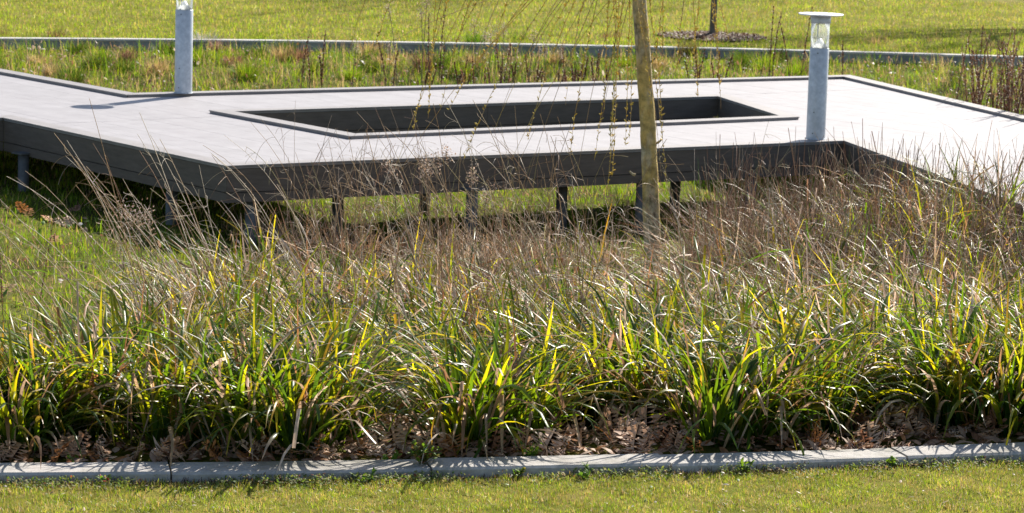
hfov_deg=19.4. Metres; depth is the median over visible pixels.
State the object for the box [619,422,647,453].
fallen leaf
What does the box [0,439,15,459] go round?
fallen leaf
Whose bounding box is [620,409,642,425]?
fallen leaf
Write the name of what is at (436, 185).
dry goldenrod
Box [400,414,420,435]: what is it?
fallen leaf
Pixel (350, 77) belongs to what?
grass tuft
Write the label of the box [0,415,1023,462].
leaf litter
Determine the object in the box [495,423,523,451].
fallen leaf
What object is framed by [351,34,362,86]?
dry goldenrod
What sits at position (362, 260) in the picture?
dead grass tussock
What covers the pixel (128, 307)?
sedge clump
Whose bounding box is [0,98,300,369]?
sedge clump
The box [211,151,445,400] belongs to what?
sedge clump
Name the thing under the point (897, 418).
fallen leaf
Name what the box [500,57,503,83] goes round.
dry dock
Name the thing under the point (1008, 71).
dry dock
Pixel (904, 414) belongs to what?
fallen leaf
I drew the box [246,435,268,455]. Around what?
fallen leaf
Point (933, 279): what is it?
sedge clump
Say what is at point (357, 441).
fallen leaf
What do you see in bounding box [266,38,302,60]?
grass tuft
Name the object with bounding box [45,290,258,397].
sedge clump
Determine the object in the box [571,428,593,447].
fallen leaf
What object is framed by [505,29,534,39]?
grass tuft
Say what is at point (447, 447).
fallen leaf
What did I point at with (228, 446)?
fallen leaf
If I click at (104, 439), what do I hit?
fallen leaf
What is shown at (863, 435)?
fallen leaf
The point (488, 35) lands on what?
dry goldenrod
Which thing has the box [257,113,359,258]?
dead grass tussock
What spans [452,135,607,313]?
dead grass tussock
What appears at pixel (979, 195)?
sedge clump
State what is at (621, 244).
dead grass tussock
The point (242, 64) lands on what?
grass tuft
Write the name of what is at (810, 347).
sedge clump
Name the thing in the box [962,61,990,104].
dry dock
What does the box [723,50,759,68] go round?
grass tuft
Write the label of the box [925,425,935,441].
fallen leaf
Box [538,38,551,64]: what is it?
dry goldenrod
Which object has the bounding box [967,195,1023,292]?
dead grass tussock
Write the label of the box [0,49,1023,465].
planting bed
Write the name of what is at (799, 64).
grass tuft
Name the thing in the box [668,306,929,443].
sedge clump
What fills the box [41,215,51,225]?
fallen leaf
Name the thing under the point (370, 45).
grass tuft
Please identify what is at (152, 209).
bed grass
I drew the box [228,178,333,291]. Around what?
dead grass tussock
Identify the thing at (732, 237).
dead grass tussock
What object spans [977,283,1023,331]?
sedge clump
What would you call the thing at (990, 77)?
dry dock
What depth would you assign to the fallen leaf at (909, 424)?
13.28 m
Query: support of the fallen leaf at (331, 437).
on the planting bed
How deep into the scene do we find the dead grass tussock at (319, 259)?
18.74 m
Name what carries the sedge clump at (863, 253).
on the planting bed
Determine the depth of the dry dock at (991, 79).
27.66 m
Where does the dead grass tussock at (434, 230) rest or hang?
on the planting bed
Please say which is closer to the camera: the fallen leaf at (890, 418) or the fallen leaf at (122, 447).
the fallen leaf at (122, 447)
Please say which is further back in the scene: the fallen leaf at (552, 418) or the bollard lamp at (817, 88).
the bollard lamp at (817, 88)
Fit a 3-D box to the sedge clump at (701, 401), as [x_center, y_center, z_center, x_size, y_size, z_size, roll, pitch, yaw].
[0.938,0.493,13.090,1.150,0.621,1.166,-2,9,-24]
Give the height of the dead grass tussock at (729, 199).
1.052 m
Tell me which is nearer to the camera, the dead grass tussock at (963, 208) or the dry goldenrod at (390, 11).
the dead grass tussock at (963, 208)
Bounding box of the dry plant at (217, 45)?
[204,37,232,51]
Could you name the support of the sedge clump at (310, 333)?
on the planting bed
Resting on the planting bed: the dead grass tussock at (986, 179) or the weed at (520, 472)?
the dead grass tussock at (986, 179)
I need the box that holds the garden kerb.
[0,442,1023,482]
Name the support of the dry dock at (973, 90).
on the planting bed
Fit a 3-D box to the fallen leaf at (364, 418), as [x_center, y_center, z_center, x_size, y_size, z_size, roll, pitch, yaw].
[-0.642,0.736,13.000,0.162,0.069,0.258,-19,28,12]
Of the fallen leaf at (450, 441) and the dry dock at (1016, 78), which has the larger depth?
the dry dock at (1016, 78)
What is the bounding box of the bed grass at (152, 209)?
[0,139,906,419]
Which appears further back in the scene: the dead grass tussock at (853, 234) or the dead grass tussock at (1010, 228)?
the dead grass tussock at (1010, 228)
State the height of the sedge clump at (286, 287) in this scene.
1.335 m
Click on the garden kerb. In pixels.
(467, 466)
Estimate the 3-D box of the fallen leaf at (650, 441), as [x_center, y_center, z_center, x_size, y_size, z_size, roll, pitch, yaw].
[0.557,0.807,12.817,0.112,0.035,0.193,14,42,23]
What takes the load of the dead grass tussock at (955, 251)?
on the planting bed
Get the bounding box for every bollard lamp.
[174,0,192,93]
[798,12,843,139]
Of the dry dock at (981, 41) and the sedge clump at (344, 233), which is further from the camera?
the dry dock at (981, 41)
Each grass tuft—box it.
[24,52,58,64]
[36,25,71,37]
[39,62,67,76]
[48,61,93,82]
[62,37,95,55]
[77,45,117,62]
[79,56,105,70]
[86,50,121,69]
[108,45,141,62]
[108,53,146,72]
[140,53,174,73]
[150,38,174,56]
[174,44,216,64]
[204,46,238,62]
[222,53,246,66]
[225,56,269,80]
[230,62,255,75]
[232,59,259,72]
[239,43,270,57]
[247,31,272,38]
[262,41,300,61]
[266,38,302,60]
[288,47,311,61]
[289,56,329,75]
[336,66,369,80]
[346,39,388,54]
[347,56,384,72]
[357,45,388,58]
[368,52,400,65]
[407,48,439,70]
[421,33,454,48]
[427,49,456,69]
[438,59,477,74]
[439,46,476,60]
[445,65,479,79]
[455,50,488,67]
[458,28,492,42]
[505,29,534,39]
[546,50,568,63]
[564,61,594,75]
[594,30,624,37]
[612,56,635,67]
[627,52,661,65]
[651,54,670,70]
[673,36,711,58]
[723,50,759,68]
[728,49,751,60]
[747,47,785,70]
[757,46,795,63]
[778,57,808,72]
[781,57,807,75]
[785,59,808,72]
[795,38,813,46]
[861,35,889,44]
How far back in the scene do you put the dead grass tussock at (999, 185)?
19.99 m
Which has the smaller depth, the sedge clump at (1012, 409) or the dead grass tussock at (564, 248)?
the sedge clump at (1012, 409)
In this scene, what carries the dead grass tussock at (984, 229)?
on the planting bed
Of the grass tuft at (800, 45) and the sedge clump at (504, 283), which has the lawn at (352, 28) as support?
the grass tuft at (800, 45)
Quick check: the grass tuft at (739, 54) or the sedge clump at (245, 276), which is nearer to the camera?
the sedge clump at (245, 276)
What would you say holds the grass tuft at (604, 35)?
on the lawn at (352, 28)
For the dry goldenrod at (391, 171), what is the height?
0.914 m
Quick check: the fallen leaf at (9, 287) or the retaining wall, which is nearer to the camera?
the fallen leaf at (9, 287)
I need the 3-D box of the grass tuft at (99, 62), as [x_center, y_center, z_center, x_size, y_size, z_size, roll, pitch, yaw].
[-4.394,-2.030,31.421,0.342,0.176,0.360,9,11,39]
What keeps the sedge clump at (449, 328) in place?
on the planting bed
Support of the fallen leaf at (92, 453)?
on the planting bed
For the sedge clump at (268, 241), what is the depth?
16.97 m
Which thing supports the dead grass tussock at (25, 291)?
on the planting bed
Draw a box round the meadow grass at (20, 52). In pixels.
[0,27,1023,117]
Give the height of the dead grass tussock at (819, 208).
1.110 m
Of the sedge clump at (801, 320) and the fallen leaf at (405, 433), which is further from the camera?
the sedge clump at (801, 320)
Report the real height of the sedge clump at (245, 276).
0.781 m
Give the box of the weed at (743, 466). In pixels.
[738,457,754,473]
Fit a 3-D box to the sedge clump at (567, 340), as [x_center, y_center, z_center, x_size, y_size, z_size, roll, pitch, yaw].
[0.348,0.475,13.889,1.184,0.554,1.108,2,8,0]
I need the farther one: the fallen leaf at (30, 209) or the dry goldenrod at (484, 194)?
the fallen leaf at (30, 209)
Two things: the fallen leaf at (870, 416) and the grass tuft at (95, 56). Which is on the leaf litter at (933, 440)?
the fallen leaf at (870, 416)
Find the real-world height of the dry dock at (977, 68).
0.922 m
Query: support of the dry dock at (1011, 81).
on the planting bed
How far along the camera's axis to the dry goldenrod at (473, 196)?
19.12 m
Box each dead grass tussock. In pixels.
[0,219,77,354]
[0,221,74,352]
[203,202,292,239]
[222,145,408,310]
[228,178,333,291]
[245,133,382,261]
[252,158,330,298]
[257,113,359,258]
[276,235,365,295]
[286,166,429,299]
[321,125,414,261]
[327,234,411,289]
[353,223,483,276]
[366,161,483,285]
[366,210,435,259]
[376,108,466,253]
[376,169,483,285]
[376,175,491,295]
[381,214,524,281]
[411,218,526,289]
[424,148,576,281]
[451,114,562,311]
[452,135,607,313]
[457,210,532,262]
[464,179,609,292]
[464,201,587,281]
[475,162,584,283]
[476,212,582,255]
[520,226,600,267]
[561,214,642,267]
[562,197,691,297]
[596,162,833,293]
[611,166,814,296]
[613,121,813,289]
[628,142,804,287]
[629,134,822,271]
[636,217,764,294]
[646,255,731,290]
[658,137,840,269]
[673,166,825,290]
[676,139,761,263]
[681,163,845,274]
[693,260,787,291]
[707,128,907,262]
[710,161,859,293]
[718,187,784,326]
[729,141,900,286]
[732,226,853,293]
[733,197,869,293]
[738,152,903,247]
[742,140,895,230]
[752,141,972,246]
[773,161,914,285]
[774,128,912,238]
[775,118,974,239]
[782,163,912,285]
[785,160,958,281]
[802,185,924,283]
[810,132,1005,244]
[810,179,919,286]
[819,136,1016,261]
[820,165,931,291]
[830,148,963,280]
[858,160,980,293]
[860,211,947,294]
[866,184,984,297]
[868,171,1023,277]
[869,159,1002,281]
[881,135,1023,230]
[882,154,1021,274]
[895,140,1023,255]
[899,194,1023,291]
[901,200,1014,298]
[902,164,1023,298]
[903,232,1016,290]
[912,132,1023,238]
[925,139,1023,228]
[926,179,1023,292]
[958,178,1023,259]
[960,181,1023,268]
[962,176,1023,273]
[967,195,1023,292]
[974,198,1023,260]
[978,221,1023,289]
[983,233,1023,288]
[987,154,1023,234]
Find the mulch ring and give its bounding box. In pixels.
[660,33,767,40]
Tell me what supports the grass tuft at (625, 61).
on the planting bed
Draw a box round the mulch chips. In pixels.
[657,30,766,41]
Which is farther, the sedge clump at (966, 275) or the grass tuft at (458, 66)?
the grass tuft at (458, 66)
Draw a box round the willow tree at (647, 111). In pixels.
[347,0,728,276]
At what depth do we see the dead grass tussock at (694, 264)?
18.58 m
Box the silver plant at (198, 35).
[193,30,223,43]
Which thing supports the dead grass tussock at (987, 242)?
on the planting bed
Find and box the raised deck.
[0,69,1023,247]
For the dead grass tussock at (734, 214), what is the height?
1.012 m
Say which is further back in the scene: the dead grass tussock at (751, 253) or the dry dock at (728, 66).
the dry dock at (728, 66)
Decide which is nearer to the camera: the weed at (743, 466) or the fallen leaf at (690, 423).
the weed at (743, 466)
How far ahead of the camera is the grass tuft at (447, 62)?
32.30 m
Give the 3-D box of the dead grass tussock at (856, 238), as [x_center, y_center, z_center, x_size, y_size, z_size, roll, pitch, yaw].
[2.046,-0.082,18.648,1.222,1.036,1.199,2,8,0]
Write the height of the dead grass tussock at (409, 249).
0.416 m
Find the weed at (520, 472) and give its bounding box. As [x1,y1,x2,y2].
[511,467,525,477]
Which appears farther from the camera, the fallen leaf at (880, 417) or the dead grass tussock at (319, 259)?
the dead grass tussock at (319, 259)
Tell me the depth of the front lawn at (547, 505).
11.96 m
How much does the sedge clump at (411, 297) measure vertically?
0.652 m
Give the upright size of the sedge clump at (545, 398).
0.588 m
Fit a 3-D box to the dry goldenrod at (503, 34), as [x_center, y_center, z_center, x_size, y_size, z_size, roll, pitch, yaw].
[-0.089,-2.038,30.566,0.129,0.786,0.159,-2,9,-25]
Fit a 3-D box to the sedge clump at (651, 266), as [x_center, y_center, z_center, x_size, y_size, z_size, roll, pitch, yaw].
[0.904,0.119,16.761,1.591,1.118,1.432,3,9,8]
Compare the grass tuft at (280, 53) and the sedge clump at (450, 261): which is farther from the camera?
the grass tuft at (280, 53)
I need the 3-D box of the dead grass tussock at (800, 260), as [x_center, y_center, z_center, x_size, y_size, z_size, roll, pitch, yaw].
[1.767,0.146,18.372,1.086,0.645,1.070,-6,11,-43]
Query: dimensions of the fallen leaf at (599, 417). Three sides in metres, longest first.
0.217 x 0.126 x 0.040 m
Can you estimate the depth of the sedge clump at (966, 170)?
20.60 m
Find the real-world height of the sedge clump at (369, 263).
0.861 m
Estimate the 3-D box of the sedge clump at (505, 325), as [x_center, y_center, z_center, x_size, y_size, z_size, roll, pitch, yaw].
[0.004,0.025,14.092,1.465,1.470,1.190,-3,10,-31]
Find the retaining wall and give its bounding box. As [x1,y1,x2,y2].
[0,37,1023,67]
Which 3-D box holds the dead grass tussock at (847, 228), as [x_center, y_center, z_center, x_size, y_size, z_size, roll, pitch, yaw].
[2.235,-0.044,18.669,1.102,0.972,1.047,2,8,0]
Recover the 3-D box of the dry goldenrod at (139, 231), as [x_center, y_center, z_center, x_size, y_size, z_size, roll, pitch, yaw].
[-2.217,-0.010,17.718,0.125,0.685,0.114,-2,9,-24]
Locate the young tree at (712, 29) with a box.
[709,0,716,32]
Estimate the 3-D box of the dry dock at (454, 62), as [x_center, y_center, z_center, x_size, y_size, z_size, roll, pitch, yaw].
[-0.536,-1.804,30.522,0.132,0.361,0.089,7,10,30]
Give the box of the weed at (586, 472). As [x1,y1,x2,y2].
[576,462,591,479]
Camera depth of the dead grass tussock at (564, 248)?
20.76 m
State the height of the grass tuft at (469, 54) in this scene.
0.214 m
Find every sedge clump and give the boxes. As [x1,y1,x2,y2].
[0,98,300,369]
[0,279,246,443]
[0,292,327,471]
[0,303,188,461]
[0,317,132,465]
[0,322,74,441]
[1,141,284,360]
[6,144,329,329]
[8,288,231,367]
[16,277,277,403]
[17,133,290,374]
[40,134,362,324]
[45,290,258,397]
[67,112,326,353]
[69,278,392,458]
[72,208,333,314]
[77,135,380,353]
[99,225,370,319]
[102,215,387,325]
[103,174,384,357]
[103,198,408,307]
[133,289,341,384]
[143,299,417,479]
[186,145,427,321]
[186,274,403,362]
[189,249,404,333]
[198,285,470,444]
[201,143,468,401]
[204,132,403,348]
[204,293,437,422]
[206,238,441,338]
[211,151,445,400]
[215,290,442,418]
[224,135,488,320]
[227,224,473,311]
[234,119,474,304]
[275,131,524,335]
[276,254,492,335]
[310,278,539,415]
[320,223,572,319]
[324,221,512,309]
[332,154,605,361]
[337,265,540,354]
[343,104,571,335]
[344,110,568,308]
[344,315,639,463]
[356,127,570,313]
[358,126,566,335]
[362,118,645,343]
[366,298,556,423]
[376,291,564,425]
[384,299,636,457]
[387,140,640,348]
[402,136,626,336]
[404,295,653,424]
[408,101,679,374]
[421,184,656,329]
[425,156,674,304]
[432,137,673,333]
[442,97,662,347]
[462,168,713,314]
[463,270,709,443]
[465,305,665,407]
[477,123,642,339]
[479,115,680,327]
[484,269,776,434]
[514,224,813,329]
[517,269,726,357]
[525,267,739,336]
[533,282,764,433]
[546,282,778,416]
[549,186,797,331]
[549,243,784,339]
[554,197,790,313]
[554,264,771,338]
[572,221,822,312]
[602,273,785,350]
[610,307,861,453]
[615,265,825,323]
[617,259,846,340]
[619,267,869,352]
[624,295,936,455]
[639,185,887,316]
[656,278,841,386]
[666,254,895,342]
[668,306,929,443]
[673,291,878,361]
[676,199,875,293]
[682,179,890,257]
[686,210,909,327]
[689,284,934,444]
[691,174,935,310]
[691,262,930,348]
[695,189,951,332]
[696,226,950,311]
[702,285,931,421]
[706,290,901,359]
[722,192,970,278]
[725,280,967,428]
[732,217,964,306]
[746,251,1005,346]
[748,257,958,332]
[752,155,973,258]
[759,179,1017,309]
[763,131,1021,244]
[775,284,1007,370]
[783,176,1009,275]
[783,194,1020,308]
[788,210,1021,315]
[788,239,1023,336]
[789,292,1015,423]
[803,246,1023,334]
[805,159,1023,269]
[811,275,1023,441]
[817,263,1023,356]
[818,213,1022,291]
[824,271,1023,345]
[825,254,1021,309]
[837,123,1023,231]
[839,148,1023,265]
[845,297,1016,430]
[855,134,1023,258]
[861,182,1023,311]
[862,258,1023,359]
[872,218,1023,294]
[877,267,1019,353]
[881,284,1023,444]
[887,122,1023,234]
[893,141,1023,232]
[900,172,1019,322]
[905,243,1023,311]
[913,191,1023,290]
[914,287,1023,428]
[920,278,1023,333]
[930,184,1023,317]
[930,296,1023,430]
[934,301,1023,378]
[952,282,1023,335]
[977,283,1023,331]
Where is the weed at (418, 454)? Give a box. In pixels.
[406,440,441,465]
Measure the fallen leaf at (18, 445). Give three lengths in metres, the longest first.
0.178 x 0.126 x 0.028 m
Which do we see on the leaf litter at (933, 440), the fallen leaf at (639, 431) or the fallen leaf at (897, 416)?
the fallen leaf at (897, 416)
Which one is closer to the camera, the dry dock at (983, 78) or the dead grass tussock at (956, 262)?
the dead grass tussock at (956, 262)
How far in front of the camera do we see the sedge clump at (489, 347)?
13.65 m
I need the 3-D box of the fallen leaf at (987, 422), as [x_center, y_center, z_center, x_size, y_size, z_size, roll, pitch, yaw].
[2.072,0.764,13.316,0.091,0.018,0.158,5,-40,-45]
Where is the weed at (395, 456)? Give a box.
[382,450,402,459]
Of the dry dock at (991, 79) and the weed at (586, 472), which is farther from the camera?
the dry dock at (991, 79)
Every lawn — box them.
[0,0,1023,55]
[0,462,1023,512]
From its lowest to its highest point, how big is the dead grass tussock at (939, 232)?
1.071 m
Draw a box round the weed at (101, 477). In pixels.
[95,474,111,483]
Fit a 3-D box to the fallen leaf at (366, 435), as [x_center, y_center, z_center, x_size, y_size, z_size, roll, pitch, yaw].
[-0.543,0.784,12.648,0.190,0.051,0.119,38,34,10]
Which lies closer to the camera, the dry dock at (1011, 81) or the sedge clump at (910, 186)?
the sedge clump at (910, 186)
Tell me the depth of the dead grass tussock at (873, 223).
18.88 m
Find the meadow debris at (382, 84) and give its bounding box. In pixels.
[0,40,1022,345]
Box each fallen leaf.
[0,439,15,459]
[1,442,28,462]
[2,284,15,294]
[16,201,27,211]
[23,208,33,216]
[30,444,55,457]
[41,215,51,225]
[48,233,61,241]
[51,440,71,462]
[52,434,82,458]
[55,432,77,461]
[63,215,74,226]
[66,429,90,457]
[69,205,80,210]
[70,438,85,457]
[85,450,100,461]
[92,434,105,454]
[95,444,116,461]
[116,442,133,451]
[131,441,145,458]
[149,446,184,460]
[151,436,180,461]
[154,445,179,461]
[160,436,184,459]
[177,435,184,459]
[186,447,204,454]
[202,439,221,461]
[219,427,245,455]
[231,443,255,459]
[235,438,260,461]
[236,449,263,461]
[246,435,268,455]
[251,425,265,454]
[271,439,305,458]
[300,450,334,460]
[304,421,325,457]
[309,428,323,455]
[321,444,341,459]
[327,427,336,453]
[340,436,371,451]
[348,439,371,453]
[352,408,377,434]
[365,426,397,449]
[365,427,390,452]
[367,420,398,434]
[374,444,394,459]
[376,447,395,458]
[377,416,391,439]
[380,425,404,443]
[382,415,407,450]
[387,412,416,440]
[391,422,420,450]
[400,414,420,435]
[415,435,433,451]
[423,425,453,451]
[434,441,455,452]
[436,436,457,455]
[442,431,467,457]
[454,440,477,457]
[474,426,505,456]
[484,444,507,456]
[488,429,505,449]
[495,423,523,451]
[509,434,534,456]
[511,437,528,451]
[531,427,563,455]
[543,436,560,452]
[548,411,563,430]
[551,436,570,455]
[552,424,576,442]
[566,445,584,452]
[567,428,580,445]
[571,409,591,441]
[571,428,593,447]
[585,403,611,438]
[589,402,610,426]
[596,427,621,445]
[598,407,623,438]
[605,415,637,454]
[611,403,628,426]
[614,429,647,453]
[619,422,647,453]
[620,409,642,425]
[625,420,659,442]
[626,417,649,451]
[632,401,667,442]
[637,430,656,450]
[638,421,650,449]
[639,431,653,453]
[646,411,670,441]
[652,427,672,449]
[660,432,683,453]
[663,430,685,451]
[668,416,688,436]
[673,429,687,450]
[680,435,703,453]
[685,417,700,441]
[711,429,729,440]
[733,436,754,449]
[764,437,783,449]
[779,422,801,442]
[802,428,829,447]
[802,433,816,447]
[803,423,822,438]
[808,444,835,449]
[809,417,821,445]
[814,426,828,447]
[845,438,864,448]
[846,439,871,448]
[848,413,868,424]
[853,421,882,443]
[858,423,883,439]
[859,429,873,447]
[860,413,878,424]
[868,403,893,421]
[873,422,891,428]
[873,429,895,445]
[874,411,887,422]
[878,403,901,430]
[880,424,907,436]
[883,411,898,433]
[884,440,913,447]
[890,401,911,428]
[891,409,903,421]
[896,405,921,428]
[899,418,927,431]
[909,405,929,419]
[909,421,938,437]
[923,418,942,439]
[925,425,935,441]
[946,426,973,434]
[968,418,991,435]
[968,423,988,432]
[975,429,1000,442]
[986,409,1007,435]
[1000,408,1022,434]
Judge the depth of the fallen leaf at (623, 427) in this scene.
12.78 m
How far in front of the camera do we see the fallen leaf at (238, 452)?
12.31 m
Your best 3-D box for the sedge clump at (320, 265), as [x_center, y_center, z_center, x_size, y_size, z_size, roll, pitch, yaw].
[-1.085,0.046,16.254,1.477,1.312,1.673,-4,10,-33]
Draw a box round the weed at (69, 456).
[64,452,78,461]
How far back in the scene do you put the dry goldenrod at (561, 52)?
30.40 m
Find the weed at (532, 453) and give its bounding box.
[519,439,545,455]
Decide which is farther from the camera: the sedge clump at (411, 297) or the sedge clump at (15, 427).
the sedge clump at (411, 297)
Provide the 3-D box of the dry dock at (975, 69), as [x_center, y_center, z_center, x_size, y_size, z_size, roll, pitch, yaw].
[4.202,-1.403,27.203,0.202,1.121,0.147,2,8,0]
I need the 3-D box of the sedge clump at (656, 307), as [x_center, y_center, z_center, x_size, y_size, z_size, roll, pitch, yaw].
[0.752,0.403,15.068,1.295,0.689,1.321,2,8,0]
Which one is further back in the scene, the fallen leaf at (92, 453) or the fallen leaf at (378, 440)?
the fallen leaf at (378, 440)
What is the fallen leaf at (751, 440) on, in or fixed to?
on the planting bed
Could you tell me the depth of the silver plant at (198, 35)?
34.07 m
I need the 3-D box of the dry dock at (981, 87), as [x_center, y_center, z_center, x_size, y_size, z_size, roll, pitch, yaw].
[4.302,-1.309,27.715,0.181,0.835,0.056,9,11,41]
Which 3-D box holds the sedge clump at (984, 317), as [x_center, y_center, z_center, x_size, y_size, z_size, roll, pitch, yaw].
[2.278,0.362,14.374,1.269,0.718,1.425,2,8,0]
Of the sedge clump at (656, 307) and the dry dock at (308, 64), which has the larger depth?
the dry dock at (308, 64)
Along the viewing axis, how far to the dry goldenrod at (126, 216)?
17.74 m
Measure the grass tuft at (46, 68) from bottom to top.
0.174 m
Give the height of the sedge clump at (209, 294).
1.337 m
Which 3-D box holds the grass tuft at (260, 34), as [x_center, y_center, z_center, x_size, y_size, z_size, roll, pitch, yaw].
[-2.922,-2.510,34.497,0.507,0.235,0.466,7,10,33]
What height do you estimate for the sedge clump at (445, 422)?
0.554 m
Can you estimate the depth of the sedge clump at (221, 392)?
12.50 m
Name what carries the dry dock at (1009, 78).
on the planting bed
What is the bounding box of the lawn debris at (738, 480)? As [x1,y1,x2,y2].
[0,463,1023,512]
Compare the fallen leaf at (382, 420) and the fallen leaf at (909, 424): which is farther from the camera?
the fallen leaf at (909, 424)
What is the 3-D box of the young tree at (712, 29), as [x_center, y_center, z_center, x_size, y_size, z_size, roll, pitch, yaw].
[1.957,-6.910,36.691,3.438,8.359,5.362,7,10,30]
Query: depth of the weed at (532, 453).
12.53 m
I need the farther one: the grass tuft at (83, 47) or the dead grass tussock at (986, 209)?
the grass tuft at (83, 47)
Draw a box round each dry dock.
[0,240,4,358]
[30,219,53,357]
[300,36,308,88]
[306,48,310,82]
[318,30,325,87]
[378,42,385,85]
[391,50,398,85]
[424,61,430,84]
[427,13,429,76]
[438,10,445,84]
[452,61,465,84]
[463,56,467,80]
[471,56,474,83]
[486,67,490,83]
[495,45,500,83]
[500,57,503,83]
[503,44,511,81]
[508,55,511,82]
[511,62,516,82]
[525,55,529,81]
[533,70,558,82]
[536,67,543,82]
[557,69,563,81]
[561,48,565,81]
[581,57,588,81]
[590,56,594,80]
[595,50,599,80]
[685,49,705,78]
[695,57,699,78]
[710,50,720,77]
[724,55,732,77]
[769,6,774,74]
[772,11,781,75]
[780,23,789,75]
[801,7,813,75]
[841,40,843,74]
[956,31,971,99]
[961,29,1004,104]
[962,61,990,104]
[967,40,980,103]
[970,49,975,103]
[971,71,987,103]
[972,27,1012,105]
[975,50,980,91]
[977,26,983,97]
[981,46,993,106]
[985,33,993,105]
[989,42,1002,108]
[991,41,1002,108]
[996,41,1018,108]
[996,47,1019,112]
[999,37,1020,109]
[1000,29,1015,107]
[1001,42,1007,104]
[1002,79,1023,113]
[1003,39,1017,113]
[1003,58,1009,111]
[1005,69,1022,108]
[1007,29,1015,111]
[1007,48,1023,114]
[1009,42,1023,113]
[1009,51,1013,112]
[1009,63,1020,110]
[1014,47,1023,109]
[1014,57,1023,114]
[1014,66,1023,112]
[1021,73,1023,111]
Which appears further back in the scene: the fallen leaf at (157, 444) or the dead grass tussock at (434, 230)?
the dead grass tussock at (434, 230)
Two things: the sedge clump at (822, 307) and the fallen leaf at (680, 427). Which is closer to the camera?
the fallen leaf at (680, 427)
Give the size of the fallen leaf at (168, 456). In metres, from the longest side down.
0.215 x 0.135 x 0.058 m
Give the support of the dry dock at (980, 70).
on the planting bed
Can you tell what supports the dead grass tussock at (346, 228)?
on the planting bed
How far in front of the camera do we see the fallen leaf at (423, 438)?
12.48 m
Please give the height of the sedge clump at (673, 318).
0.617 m
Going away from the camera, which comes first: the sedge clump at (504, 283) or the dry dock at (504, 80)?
the sedge clump at (504, 283)
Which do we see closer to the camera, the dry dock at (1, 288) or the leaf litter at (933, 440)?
the leaf litter at (933, 440)
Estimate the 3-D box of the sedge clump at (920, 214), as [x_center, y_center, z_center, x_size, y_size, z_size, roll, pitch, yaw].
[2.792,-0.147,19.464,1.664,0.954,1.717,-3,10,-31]
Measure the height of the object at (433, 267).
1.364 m
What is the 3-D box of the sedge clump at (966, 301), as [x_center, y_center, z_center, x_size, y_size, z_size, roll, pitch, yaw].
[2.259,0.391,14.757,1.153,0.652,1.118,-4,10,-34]
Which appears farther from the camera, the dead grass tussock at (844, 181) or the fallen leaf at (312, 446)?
the dead grass tussock at (844, 181)
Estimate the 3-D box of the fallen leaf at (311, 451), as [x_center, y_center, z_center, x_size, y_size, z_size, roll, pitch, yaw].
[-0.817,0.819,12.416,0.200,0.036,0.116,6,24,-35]
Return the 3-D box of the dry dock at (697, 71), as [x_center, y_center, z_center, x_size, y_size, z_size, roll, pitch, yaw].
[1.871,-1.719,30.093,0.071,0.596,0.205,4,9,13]
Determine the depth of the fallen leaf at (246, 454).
12.32 m
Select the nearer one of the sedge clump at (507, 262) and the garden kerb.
the garden kerb
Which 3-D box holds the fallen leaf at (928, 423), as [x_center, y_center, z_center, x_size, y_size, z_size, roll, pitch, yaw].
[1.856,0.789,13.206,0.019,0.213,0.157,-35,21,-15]
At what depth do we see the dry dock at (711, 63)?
29.99 m
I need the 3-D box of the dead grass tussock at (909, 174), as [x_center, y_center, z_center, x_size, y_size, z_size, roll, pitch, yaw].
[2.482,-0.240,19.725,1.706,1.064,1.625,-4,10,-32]
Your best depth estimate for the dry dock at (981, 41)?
28.11 m
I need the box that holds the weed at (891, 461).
[885,455,896,466]
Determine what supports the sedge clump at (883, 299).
on the planting bed
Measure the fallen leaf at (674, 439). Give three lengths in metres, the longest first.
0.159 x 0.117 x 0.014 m
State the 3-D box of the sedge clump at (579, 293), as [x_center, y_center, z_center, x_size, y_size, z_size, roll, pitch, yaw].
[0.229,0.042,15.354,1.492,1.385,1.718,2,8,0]
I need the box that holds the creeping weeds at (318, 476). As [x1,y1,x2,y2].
[0,455,1023,494]
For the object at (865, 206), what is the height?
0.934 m
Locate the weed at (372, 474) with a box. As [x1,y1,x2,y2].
[350,467,376,481]
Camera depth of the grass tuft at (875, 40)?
36.68 m
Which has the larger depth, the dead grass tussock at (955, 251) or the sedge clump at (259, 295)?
the dead grass tussock at (955, 251)
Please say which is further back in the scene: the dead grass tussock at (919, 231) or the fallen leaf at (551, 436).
the dead grass tussock at (919, 231)
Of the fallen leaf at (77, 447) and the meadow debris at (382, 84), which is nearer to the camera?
the fallen leaf at (77, 447)
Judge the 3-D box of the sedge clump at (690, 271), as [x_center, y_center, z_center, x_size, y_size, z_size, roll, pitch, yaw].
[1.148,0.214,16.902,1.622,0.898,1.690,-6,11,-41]
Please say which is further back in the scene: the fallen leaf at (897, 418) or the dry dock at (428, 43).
the dry dock at (428, 43)
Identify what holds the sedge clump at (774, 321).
on the planting bed
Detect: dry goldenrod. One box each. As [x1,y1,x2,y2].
[114,198,133,293]
[126,197,147,310]
[137,205,155,292]
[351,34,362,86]
[381,0,396,81]
[383,158,399,265]
[384,38,395,85]
[411,152,436,267]
[415,5,427,80]
[417,151,429,242]
[421,0,432,79]
[430,148,442,252]
[438,137,455,272]
[460,161,478,270]
[469,13,482,83]
[478,184,496,268]
[479,27,490,78]
[487,25,496,55]
[492,22,501,83]
[499,21,510,70]
[528,27,540,82]
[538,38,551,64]
[555,35,564,73]
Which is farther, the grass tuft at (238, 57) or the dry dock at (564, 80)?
the grass tuft at (238, 57)
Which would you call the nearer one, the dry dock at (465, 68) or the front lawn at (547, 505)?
the front lawn at (547, 505)
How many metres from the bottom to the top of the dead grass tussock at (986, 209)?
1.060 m
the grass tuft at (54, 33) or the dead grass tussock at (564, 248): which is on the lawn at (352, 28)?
the grass tuft at (54, 33)

